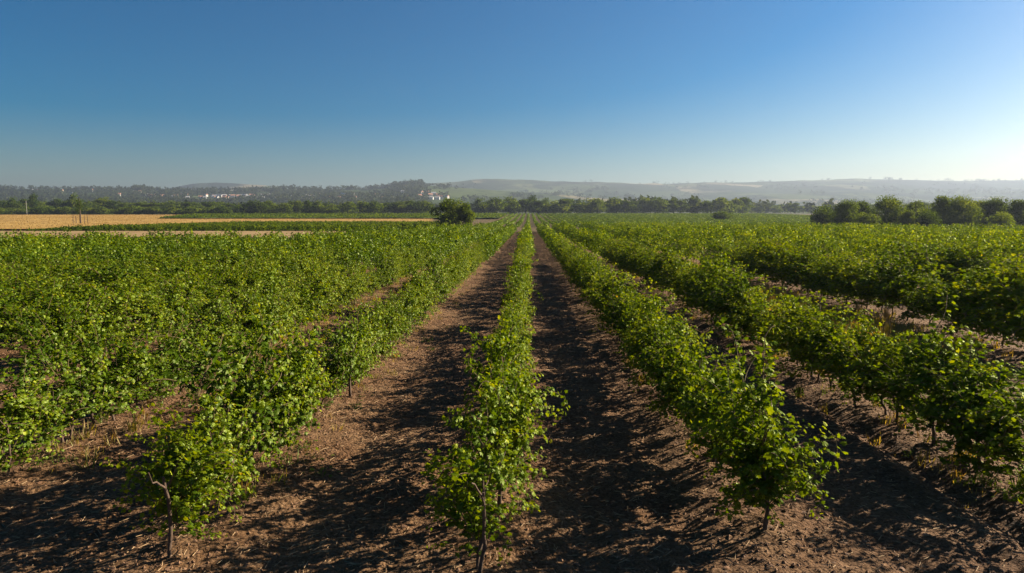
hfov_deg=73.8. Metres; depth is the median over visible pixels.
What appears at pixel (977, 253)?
grapevine
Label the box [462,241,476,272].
grapevine
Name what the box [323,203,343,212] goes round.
treeline tree
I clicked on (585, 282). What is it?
grapevine
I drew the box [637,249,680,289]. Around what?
grapevine
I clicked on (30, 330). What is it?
grapevine
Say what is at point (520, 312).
grapevine
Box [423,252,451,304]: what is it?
grapevine
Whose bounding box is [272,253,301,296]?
grapevine
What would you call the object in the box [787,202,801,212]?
distant tree
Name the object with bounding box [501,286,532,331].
grapevine
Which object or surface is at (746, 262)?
grapevine
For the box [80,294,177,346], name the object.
grapevine
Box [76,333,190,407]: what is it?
grapevine
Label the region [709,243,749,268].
grapevine
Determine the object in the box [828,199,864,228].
field edge tree
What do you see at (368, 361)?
grapevine
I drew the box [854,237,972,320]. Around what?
grapevine
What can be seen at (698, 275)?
grapevine
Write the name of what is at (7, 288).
grapevine
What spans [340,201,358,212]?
treeline tree
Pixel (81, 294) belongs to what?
grapevine
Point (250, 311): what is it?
grapevine
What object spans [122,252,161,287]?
grapevine
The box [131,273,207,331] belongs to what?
grapevine
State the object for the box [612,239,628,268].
grapevine
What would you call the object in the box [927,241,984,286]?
grapevine
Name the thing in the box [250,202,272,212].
treeline tree
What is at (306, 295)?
grapevine
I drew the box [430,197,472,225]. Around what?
round tree
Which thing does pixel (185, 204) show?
treeline tree
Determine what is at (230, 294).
grapevine
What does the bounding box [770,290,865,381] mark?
grapevine
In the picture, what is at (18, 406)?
grapevine
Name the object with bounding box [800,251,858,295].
grapevine
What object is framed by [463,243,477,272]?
grapevine
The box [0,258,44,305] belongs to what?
grapevine
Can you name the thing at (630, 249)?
grapevine
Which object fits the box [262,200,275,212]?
treeline tree
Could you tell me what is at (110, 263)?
grapevine
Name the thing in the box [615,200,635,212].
treeline tree
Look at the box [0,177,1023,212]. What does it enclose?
woods
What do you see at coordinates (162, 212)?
hedge shrub
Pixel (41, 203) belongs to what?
treeline tree
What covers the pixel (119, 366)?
grapevine
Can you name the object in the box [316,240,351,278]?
grapevine
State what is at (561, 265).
grapevine
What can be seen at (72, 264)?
grapevine
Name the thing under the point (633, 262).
grapevine
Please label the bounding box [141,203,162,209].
treeline tree
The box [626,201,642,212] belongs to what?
treeline tree
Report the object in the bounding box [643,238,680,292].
grapevine
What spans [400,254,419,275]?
grapevine
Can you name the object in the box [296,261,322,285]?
grapevine
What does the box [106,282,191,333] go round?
grapevine
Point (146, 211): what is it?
hedge shrub
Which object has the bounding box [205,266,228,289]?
grapevine
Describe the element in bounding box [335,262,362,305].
grapevine
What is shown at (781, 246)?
grapevine
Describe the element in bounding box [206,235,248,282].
grapevine
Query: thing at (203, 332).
grapevine
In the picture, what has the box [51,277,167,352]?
grapevine
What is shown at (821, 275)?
grapevine
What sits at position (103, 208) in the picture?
hedge shrub
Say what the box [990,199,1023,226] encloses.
field edge tree
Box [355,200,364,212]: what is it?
treeline tree
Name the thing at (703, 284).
grapevine
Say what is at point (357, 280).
grapevine
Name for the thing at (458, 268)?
grapevine
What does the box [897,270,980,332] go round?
grapevine
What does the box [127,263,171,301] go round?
grapevine
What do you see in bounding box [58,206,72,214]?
hedge shrub
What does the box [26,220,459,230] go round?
crop block
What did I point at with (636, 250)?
grapevine
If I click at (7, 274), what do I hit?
grapevine
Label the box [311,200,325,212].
treeline tree
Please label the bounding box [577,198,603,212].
treeline tree
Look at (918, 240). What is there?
grapevine
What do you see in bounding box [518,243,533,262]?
grapevine
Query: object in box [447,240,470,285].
grapevine
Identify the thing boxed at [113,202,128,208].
treeline tree
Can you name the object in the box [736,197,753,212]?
treeline tree
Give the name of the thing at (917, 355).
grapevine
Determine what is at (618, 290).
grapevine
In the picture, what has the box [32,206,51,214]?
hedge shrub
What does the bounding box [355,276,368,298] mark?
grapevine
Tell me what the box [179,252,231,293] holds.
grapevine
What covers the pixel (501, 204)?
treeline tree
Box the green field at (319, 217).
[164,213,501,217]
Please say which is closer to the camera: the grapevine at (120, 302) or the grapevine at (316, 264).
the grapevine at (120, 302)
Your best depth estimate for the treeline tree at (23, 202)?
552.30 m
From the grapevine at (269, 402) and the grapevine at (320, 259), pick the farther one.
the grapevine at (320, 259)
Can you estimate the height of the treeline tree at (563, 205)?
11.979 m
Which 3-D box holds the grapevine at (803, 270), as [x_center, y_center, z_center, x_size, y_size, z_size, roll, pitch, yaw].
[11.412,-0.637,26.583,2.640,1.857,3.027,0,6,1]
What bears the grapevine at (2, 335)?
on the ground
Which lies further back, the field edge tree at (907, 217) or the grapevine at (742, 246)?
the field edge tree at (907, 217)
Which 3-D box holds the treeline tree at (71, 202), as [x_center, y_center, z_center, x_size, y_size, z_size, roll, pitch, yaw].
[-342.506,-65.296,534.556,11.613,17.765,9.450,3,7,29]
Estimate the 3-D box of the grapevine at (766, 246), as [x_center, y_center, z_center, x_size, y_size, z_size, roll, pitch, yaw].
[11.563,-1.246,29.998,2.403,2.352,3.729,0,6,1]
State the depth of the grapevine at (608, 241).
41.59 m
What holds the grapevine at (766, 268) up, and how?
on the ground
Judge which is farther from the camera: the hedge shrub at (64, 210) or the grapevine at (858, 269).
the hedge shrub at (64, 210)
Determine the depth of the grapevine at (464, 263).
28.31 m
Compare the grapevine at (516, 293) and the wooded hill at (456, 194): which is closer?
the grapevine at (516, 293)
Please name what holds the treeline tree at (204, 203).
on the ground
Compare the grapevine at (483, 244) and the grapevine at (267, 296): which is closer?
the grapevine at (267, 296)
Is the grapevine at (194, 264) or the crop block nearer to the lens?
the grapevine at (194, 264)
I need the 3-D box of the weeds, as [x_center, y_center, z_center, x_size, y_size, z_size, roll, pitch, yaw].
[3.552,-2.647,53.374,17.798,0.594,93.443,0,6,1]
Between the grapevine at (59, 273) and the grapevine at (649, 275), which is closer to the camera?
the grapevine at (59, 273)
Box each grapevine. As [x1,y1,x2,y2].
[0,251,63,286]
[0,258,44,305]
[0,259,50,283]
[0,261,19,289]
[0,272,63,346]
[0,273,22,314]
[0,276,94,376]
[0,286,34,346]
[0,336,129,467]
[0,366,81,475]
[2,265,51,306]
[4,275,87,341]
[19,289,143,356]
[23,271,78,293]
[26,254,145,317]
[28,252,84,280]
[29,306,175,427]
[45,255,96,279]
[46,260,108,317]
[48,256,107,288]
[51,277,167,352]
[64,246,112,276]
[70,258,136,311]
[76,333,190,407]
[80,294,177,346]
[86,258,135,283]
[99,398,250,557]
[106,268,159,315]
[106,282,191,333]
[109,254,149,289]
[115,249,176,283]
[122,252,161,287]
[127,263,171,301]
[130,327,224,396]
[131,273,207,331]
[137,247,175,282]
[137,286,255,381]
[138,303,325,478]
[140,247,194,267]
[141,253,219,324]
[141,254,199,296]
[148,254,224,302]
[149,371,275,534]
[175,295,253,362]
[177,246,215,267]
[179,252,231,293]
[194,279,232,317]
[203,255,247,314]
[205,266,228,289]
[205,280,284,359]
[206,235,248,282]
[210,254,272,310]
[220,263,273,298]
[226,327,328,468]
[231,266,290,352]
[236,251,284,292]
[242,236,288,266]
[243,244,294,296]
[248,276,292,341]
[255,311,332,439]
[270,234,327,288]
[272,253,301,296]
[274,250,310,289]
[274,273,310,330]
[276,281,307,335]
[288,267,324,328]
[289,343,352,411]
[296,258,341,316]
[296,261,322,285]
[299,248,337,278]
[302,257,325,284]
[311,247,338,270]
[314,263,348,316]
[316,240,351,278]
[318,300,377,395]
[319,264,369,307]
[325,254,340,271]
[327,336,382,384]
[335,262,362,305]
[343,300,399,372]
[346,266,365,303]
[347,258,373,296]
[355,263,380,293]
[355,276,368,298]
[358,299,399,360]
[366,265,385,291]
[372,243,400,285]
[372,291,406,352]
[373,250,405,282]
[374,252,390,288]
[383,290,410,347]
[386,282,419,338]
[386,282,427,329]
[389,252,403,282]
[392,243,414,275]
[394,258,403,279]
[395,261,446,319]
[396,256,408,278]
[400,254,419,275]
[403,267,437,325]
[404,243,423,274]
[406,242,427,270]
[407,278,444,313]
[411,247,423,270]
[414,245,449,306]
[419,244,428,260]
[421,357,569,526]
[421,428,539,572]
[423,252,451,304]
[438,262,455,297]
[439,270,449,298]
[442,256,464,290]
[442,258,460,294]
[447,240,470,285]
[447,248,466,286]
[448,258,462,290]
[451,249,470,280]
[457,245,473,278]
[459,243,476,276]
[459,315,543,466]
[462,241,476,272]
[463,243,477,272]
[473,239,485,260]
[473,243,482,270]
[476,350,530,419]
[478,243,486,261]
[479,387,534,488]
[483,308,531,385]
[492,296,532,337]
[493,300,534,354]
[495,305,527,363]
[500,259,535,319]
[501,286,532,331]
[502,264,542,299]
[502,291,533,346]
[504,274,528,312]
[505,250,537,295]
[508,277,535,328]
[510,331,537,407]
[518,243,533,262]
[554,235,570,260]
[554,239,568,261]
[558,242,569,263]
[558,244,582,271]
[563,241,583,274]
[566,241,586,281]
[566,248,590,281]
[567,251,598,288]
[568,248,600,283]
[569,250,594,287]
[572,246,607,292]
[572,252,606,296]
[575,258,615,297]
[577,262,607,309]
[578,255,608,298]
[580,276,607,315]
[581,263,656,333]
[586,269,615,312]
[592,269,637,324]
[595,285,613,323]
[599,233,623,262]
[601,278,648,340]
[603,240,621,264]
[603,286,645,352]
[605,236,628,262]
[611,241,622,267]
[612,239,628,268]
[613,235,636,270]
[613,294,648,358]
[614,239,645,272]
[615,232,655,269]
[617,286,676,368]
[619,305,676,377]
[621,306,697,391]
[622,241,667,276]
[622,242,649,278]
[629,247,656,282]
[635,244,658,282]
[635,315,695,406]
[637,249,658,287]
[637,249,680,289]
[639,309,718,431]
[642,257,658,286]
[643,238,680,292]
[646,330,754,437]
[647,238,699,293]
[653,251,697,299]
[661,266,693,298]
[665,317,848,521]
[669,354,786,468]
[671,268,701,307]
[672,260,714,310]
[677,255,732,312]
[682,249,745,318]
[689,256,755,323]
[699,252,759,326]
[700,267,768,331]
[700,387,833,529]
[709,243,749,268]
[712,239,752,270]
[717,274,782,338]
[720,286,788,344]
[723,238,750,272]
[730,237,770,275]
[733,245,767,276]
[733,247,755,273]
[736,237,782,278]
[741,231,794,280]
[744,247,801,282]
[747,304,793,356]
[750,231,815,287]
[759,285,833,368]
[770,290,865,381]
[773,295,893,390]
[774,250,830,290]
[776,246,835,291]
[797,248,874,295]
[797,257,827,294]
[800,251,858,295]
[806,308,928,407]
[810,255,869,304]
[822,253,897,308]
[831,238,932,314]
[838,267,907,311]
[840,330,945,423]
[841,291,1023,457]
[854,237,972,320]
[880,235,949,279]
[887,281,943,322]
[887,340,1023,483]
[890,231,967,276]
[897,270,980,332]
[899,251,957,284]
[906,268,1013,337]
[913,236,1013,287]
[918,253,1023,345]
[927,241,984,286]
[938,360,1023,503]
[940,263,1023,347]
[948,252,1023,286]
[957,250,1020,287]
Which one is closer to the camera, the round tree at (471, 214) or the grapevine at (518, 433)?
the grapevine at (518, 433)
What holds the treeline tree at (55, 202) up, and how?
on the ground
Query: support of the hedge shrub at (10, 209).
on the ground
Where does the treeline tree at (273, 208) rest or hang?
on the ground
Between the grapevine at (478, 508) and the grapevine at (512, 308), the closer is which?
the grapevine at (478, 508)
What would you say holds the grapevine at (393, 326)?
on the ground
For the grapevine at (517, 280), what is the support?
on the ground
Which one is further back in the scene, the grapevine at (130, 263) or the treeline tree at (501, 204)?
the treeline tree at (501, 204)
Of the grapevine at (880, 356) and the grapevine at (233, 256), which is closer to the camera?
the grapevine at (880, 356)
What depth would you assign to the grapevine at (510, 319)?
11.44 m
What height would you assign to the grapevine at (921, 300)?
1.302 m
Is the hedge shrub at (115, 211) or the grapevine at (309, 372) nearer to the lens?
the grapevine at (309, 372)
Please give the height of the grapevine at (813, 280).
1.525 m
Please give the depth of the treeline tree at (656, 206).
526.12 m
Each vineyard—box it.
[0,220,1023,319]
[486,213,1015,229]
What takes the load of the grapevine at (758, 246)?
on the ground
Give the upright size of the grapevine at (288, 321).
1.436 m
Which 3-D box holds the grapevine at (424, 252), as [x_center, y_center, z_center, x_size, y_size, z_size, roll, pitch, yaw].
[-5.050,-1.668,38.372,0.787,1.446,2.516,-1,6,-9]
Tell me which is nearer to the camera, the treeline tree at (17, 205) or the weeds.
the weeds
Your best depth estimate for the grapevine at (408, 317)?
16.48 m
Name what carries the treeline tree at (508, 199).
on the ground
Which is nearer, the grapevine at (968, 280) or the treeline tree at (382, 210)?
the grapevine at (968, 280)
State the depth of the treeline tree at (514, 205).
509.56 m
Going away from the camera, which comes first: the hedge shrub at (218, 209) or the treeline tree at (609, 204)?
the hedge shrub at (218, 209)
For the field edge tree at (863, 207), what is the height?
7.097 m
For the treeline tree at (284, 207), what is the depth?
493.06 m
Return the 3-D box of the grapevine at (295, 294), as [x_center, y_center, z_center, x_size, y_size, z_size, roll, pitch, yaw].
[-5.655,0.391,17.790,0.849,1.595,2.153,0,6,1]
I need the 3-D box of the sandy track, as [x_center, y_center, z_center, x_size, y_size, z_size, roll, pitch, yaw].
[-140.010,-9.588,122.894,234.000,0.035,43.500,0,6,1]
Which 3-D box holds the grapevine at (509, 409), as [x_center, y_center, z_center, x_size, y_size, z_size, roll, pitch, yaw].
[-0.148,1.519,6.713,1.048,1.587,2.529,2,6,16]
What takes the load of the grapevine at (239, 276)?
on the ground
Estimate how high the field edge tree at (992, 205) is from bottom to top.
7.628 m
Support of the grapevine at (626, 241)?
on the ground
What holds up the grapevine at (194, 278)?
on the ground
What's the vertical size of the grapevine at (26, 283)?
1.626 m
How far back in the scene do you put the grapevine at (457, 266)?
26.18 m
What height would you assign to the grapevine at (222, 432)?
1.321 m
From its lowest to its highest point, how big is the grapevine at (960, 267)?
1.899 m
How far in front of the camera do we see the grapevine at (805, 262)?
26.51 m
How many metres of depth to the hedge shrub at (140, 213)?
484.55 m
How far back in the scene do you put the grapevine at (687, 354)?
8.99 m
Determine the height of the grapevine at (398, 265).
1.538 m
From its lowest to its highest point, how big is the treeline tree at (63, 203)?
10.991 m
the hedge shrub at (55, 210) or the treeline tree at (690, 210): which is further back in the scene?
the treeline tree at (690, 210)
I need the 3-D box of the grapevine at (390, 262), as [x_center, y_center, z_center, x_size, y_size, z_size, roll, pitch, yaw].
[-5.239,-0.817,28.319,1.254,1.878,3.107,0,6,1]
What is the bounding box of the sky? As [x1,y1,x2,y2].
[0,0,1023,189]
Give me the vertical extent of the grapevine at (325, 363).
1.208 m
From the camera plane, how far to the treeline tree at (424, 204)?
489.62 m
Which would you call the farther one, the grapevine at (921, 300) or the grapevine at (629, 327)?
the grapevine at (921, 300)
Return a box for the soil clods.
[0,274,1023,572]
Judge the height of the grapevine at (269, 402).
1.590 m
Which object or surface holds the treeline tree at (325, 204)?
on the ground
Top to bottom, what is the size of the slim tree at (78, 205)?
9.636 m
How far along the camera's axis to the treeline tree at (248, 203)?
490.49 m
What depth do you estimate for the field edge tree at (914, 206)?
163.74 m
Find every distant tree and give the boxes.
[747,205,765,212]
[767,205,782,212]
[785,203,790,212]
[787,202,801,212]
[801,205,821,212]
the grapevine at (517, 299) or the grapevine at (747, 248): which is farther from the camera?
the grapevine at (747, 248)
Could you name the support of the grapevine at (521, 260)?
on the ground
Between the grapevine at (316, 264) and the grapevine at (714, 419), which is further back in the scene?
the grapevine at (316, 264)
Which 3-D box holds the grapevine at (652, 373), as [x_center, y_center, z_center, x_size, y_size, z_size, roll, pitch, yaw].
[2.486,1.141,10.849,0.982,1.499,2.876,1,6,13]
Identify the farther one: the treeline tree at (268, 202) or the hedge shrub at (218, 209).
the treeline tree at (268, 202)
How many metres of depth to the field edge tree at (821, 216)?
170.70 m
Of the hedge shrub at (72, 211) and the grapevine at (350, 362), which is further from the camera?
the hedge shrub at (72, 211)
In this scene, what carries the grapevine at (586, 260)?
on the ground
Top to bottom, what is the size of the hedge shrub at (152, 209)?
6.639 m
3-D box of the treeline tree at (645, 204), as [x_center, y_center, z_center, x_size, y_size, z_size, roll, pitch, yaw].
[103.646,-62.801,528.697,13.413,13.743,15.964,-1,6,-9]
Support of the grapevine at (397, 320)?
on the ground
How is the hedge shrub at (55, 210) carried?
on the ground
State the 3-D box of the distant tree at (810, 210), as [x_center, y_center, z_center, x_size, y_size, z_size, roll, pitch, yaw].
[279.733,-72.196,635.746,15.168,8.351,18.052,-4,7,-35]
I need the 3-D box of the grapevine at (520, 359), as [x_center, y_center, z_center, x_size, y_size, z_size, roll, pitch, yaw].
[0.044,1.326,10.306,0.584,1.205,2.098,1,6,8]
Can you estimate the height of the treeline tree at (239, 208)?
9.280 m
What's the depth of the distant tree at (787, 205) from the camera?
654.78 m
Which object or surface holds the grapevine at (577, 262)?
on the ground
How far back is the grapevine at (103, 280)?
18.91 m
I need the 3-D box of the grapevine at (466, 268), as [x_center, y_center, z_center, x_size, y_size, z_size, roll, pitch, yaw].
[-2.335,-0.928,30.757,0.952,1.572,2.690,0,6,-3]
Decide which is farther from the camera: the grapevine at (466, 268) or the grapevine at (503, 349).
the grapevine at (466, 268)
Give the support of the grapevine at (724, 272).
on the ground
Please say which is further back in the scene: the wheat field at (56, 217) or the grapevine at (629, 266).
the wheat field at (56, 217)
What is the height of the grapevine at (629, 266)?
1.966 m
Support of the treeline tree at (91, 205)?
on the ground
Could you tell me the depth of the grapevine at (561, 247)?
41.54 m
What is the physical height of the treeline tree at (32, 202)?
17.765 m
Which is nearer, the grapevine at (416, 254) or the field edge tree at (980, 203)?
the grapevine at (416, 254)
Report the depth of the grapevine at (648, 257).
29.28 m
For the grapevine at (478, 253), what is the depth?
36.98 m
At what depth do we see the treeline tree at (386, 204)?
514.30 m
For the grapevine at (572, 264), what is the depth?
28.31 m
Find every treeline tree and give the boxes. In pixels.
[0,200,10,208]
[5,196,21,213]
[19,198,29,208]
[27,192,41,207]
[37,201,48,206]
[50,199,62,205]
[53,201,67,207]
[65,198,88,213]
[67,192,80,213]
[81,201,98,213]
[93,197,110,207]
[104,201,119,209]
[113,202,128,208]
[128,201,148,206]
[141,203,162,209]
[164,200,180,208]
[175,202,193,209]
[189,202,204,208]
[200,201,208,207]
[203,201,220,208]
[222,203,235,209]
[229,204,244,212]
[231,202,250,212]
[241,199,265,213]
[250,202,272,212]
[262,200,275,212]
[263,204,280,212]
[275,202,293,212]
[287,200,297,212]
[292,200,305,212]
[299,202,318,212]
[302,200,313,212]
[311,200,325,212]
[320,202,337,212]
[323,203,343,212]
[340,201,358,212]
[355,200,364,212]
[356,202,367,212]
[363,200,383,213]
[366,204,387,212]
[382,202,392,212]
[385,202,401,212]
[396,201,412,212]
[404,200,414,212]
[404,201,426,212]
[418,200,432,212]
[470,197,490,212]
[487,197,508,212]
[503,196,517,213]
[505,201,521,213]
[517,199,536,213]
[526,200,548,213]
[527,195,536,212]
[543,200,561,213]
[550,198,573,212]
[561,198,579,212]
[574,200,585,212]
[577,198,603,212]
[588,198,607,212]
[602,200,617,212]
[606,197,631,212]
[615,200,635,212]
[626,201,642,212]
[637,197,654,212]
[644,197,669,212]
[658,199,668,212]
[667,198,682,212]
[670,199,689,212]
[683,197,700,212]
[689,199,706,212]
[697,200,716,212]
[708,197,733,212]
[720,200,738,212]
[732,198,745,212]
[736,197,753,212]
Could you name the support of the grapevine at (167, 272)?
on the ground
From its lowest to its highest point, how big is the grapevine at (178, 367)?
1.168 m
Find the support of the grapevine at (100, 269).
on the ground
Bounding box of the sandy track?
[0,231,344,236]
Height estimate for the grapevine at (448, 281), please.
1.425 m
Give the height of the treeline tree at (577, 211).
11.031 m
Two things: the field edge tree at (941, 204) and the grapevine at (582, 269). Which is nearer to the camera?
the grapevine at (582, 269)
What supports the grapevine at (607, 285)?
on the ground
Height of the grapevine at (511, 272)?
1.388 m
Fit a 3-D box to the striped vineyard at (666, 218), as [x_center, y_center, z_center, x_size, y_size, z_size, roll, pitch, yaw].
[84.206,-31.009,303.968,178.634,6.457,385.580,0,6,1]
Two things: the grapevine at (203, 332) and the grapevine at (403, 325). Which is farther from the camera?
the grapevine at (403, 325)
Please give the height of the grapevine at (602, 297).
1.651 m
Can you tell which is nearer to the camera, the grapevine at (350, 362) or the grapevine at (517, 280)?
the grapevine at (350, 362)
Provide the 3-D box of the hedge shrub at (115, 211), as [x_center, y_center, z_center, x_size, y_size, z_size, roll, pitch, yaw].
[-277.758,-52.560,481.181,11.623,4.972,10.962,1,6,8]
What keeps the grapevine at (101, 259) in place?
on the ground
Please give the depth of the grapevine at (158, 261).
26.55 m
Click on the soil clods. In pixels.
(436, 358)
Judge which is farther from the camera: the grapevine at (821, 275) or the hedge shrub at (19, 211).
the hedge shrub at (19, 211)
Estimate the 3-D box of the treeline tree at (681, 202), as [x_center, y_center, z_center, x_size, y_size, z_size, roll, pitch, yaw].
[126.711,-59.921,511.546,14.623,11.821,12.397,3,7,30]
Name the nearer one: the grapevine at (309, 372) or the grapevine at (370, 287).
the grapevine at (309, 372)
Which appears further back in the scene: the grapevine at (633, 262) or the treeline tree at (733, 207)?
the treeline tree at (733, 207)
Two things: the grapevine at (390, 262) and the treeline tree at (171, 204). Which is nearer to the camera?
the grapevine at (390, 262)
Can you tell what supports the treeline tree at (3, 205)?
on the ground
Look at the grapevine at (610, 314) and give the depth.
15.31 m
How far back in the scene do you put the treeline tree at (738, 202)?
516.25 m
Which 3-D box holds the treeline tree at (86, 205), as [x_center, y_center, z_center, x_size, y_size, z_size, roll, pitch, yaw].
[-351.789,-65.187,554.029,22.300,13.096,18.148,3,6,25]
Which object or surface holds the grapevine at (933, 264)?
on the ground
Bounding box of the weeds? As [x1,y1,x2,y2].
[1,251,1022,511]
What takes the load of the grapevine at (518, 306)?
on the ground
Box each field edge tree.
[809,204,835,224]
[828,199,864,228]
[849,212,881,225]
[852,200,875,218]
[869,194,907,227]
[896,209,920,226]
[904,200,927,219]
[914,209,941,227]
[917,195,958,225]
[943,195,984,228]
[964,199,995,225]
[978,196,1010,225]
[984,211,1016,226]
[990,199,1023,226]
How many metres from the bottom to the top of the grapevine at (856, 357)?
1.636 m
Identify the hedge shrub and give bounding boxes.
[2,207,15,214]
[11,208,31,214]
[28,206,42,214]
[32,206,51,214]
[41,206,55,214]
[49,207,62,214]
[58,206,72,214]
[68,206,82,214]
[81,207,98,214]
[94,206,108,214]
[110,208,124,214]
[123,206,143,214]
[132,206,142,214]
[139,207,154,214]
[143,206,160,214]
[155,208,167,214]
[163,207,181,214]
[182,207,202,213]
[202,206,214,212]
[209,205,232,213]
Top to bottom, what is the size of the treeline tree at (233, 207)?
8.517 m
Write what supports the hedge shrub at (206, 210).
on the ground
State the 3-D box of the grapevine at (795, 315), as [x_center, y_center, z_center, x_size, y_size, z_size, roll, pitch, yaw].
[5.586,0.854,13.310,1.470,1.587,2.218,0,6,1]
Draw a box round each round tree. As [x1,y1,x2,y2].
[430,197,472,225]
[457,202,475,223]
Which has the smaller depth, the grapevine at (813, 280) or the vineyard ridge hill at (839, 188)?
the grapevine at (813, 280)
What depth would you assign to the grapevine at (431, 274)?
21.95 m
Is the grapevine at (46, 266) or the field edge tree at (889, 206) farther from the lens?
the field edge tree at (889, 206)
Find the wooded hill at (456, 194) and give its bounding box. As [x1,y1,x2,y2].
[0,186,904,211]
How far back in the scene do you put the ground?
7.65 m
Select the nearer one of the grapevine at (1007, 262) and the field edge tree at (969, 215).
the grapevine at (1007, 262)
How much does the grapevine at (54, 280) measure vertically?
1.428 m
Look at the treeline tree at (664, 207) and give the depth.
529.68 m
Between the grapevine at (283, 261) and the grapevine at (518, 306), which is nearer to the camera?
the grapevine at (518, 306)
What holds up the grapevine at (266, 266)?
on the ground
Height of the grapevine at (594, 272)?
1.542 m
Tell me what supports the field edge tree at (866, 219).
on the ground
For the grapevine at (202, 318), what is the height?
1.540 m
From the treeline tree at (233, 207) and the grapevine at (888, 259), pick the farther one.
the treeline tree at (233, 207)
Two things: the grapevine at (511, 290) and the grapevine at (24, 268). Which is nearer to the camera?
the grapevine at (511, 290)
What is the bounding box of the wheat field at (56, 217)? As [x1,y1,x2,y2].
[0,215,433,228]
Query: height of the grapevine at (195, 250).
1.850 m
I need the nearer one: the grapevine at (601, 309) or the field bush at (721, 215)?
the grapevine at (601, 309)
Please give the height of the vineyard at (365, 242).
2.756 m
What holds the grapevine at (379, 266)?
on the ground
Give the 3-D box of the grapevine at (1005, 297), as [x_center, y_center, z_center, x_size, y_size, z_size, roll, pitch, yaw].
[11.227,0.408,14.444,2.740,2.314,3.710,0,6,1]
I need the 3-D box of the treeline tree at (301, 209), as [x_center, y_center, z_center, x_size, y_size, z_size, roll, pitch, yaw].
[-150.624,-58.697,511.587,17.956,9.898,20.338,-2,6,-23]
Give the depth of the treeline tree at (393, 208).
499.37 m
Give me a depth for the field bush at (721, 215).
294.85 m
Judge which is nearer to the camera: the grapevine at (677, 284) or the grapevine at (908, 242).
the grapevine at (677, 284)
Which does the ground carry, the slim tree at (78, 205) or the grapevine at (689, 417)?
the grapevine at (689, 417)
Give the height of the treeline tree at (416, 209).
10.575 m
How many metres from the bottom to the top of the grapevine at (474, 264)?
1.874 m
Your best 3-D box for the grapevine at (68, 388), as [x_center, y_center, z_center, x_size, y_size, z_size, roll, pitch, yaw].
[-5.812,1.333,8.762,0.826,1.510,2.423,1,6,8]
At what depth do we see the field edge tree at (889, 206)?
141.24 m
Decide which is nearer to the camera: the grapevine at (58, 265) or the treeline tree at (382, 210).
the grapevine at (58, 265)
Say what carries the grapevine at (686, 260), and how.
on the ground
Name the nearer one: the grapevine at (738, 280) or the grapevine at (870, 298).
the grapevine at (738, 280)
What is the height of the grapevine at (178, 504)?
1.404 m
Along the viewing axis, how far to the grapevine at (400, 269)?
31.05 m
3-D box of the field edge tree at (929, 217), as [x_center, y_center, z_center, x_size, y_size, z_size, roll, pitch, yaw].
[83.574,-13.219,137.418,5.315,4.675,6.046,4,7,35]
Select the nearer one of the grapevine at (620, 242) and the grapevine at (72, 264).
the grapevine at (72, 264)
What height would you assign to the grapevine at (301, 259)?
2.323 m
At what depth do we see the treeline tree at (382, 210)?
509.46 m
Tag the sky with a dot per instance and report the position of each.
(159, 93)
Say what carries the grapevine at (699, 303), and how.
on the ground
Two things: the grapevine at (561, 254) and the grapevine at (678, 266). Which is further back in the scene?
the grapevine at (561, 254)
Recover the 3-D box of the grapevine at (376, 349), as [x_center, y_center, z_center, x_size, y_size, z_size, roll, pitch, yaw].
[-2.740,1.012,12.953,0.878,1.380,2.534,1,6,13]
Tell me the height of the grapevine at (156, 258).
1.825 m
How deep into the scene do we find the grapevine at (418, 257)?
35.89 m
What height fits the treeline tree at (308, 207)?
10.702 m
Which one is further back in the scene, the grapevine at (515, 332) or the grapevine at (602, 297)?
the grapevine at (602, 297)
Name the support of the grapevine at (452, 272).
on the ground
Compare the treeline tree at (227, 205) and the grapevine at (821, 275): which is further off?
the treeline tree at (227, 205)
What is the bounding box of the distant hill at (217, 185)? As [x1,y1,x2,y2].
[169,183,301,190]
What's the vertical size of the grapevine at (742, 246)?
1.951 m
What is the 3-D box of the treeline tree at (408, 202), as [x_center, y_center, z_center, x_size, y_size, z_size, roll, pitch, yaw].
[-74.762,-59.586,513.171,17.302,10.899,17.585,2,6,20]
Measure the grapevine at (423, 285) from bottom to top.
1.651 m
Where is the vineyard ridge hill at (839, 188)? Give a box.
[354,179,1023,203]
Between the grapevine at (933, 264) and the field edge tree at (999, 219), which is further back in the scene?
the field edge tree at (999, 219)
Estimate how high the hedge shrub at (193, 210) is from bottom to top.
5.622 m
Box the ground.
[0,212,1023,572]
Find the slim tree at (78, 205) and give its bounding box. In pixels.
[75,197,84,222]
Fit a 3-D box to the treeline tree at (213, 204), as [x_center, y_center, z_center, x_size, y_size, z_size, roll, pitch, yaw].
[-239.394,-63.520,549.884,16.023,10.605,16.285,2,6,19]
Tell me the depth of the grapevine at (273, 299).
16.24 m
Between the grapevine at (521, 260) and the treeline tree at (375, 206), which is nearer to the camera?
the grapevine at (521, 260)
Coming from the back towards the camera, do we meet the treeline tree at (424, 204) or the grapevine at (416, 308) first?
the treeline tree at (424, 204)
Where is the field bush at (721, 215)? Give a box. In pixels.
[710,211,734,219]
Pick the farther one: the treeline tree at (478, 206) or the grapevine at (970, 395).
the treeline tree at (478, 206)
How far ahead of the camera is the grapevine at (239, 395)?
7.34 m
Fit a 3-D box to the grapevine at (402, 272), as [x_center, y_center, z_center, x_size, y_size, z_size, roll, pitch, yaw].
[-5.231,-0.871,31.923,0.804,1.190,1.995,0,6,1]

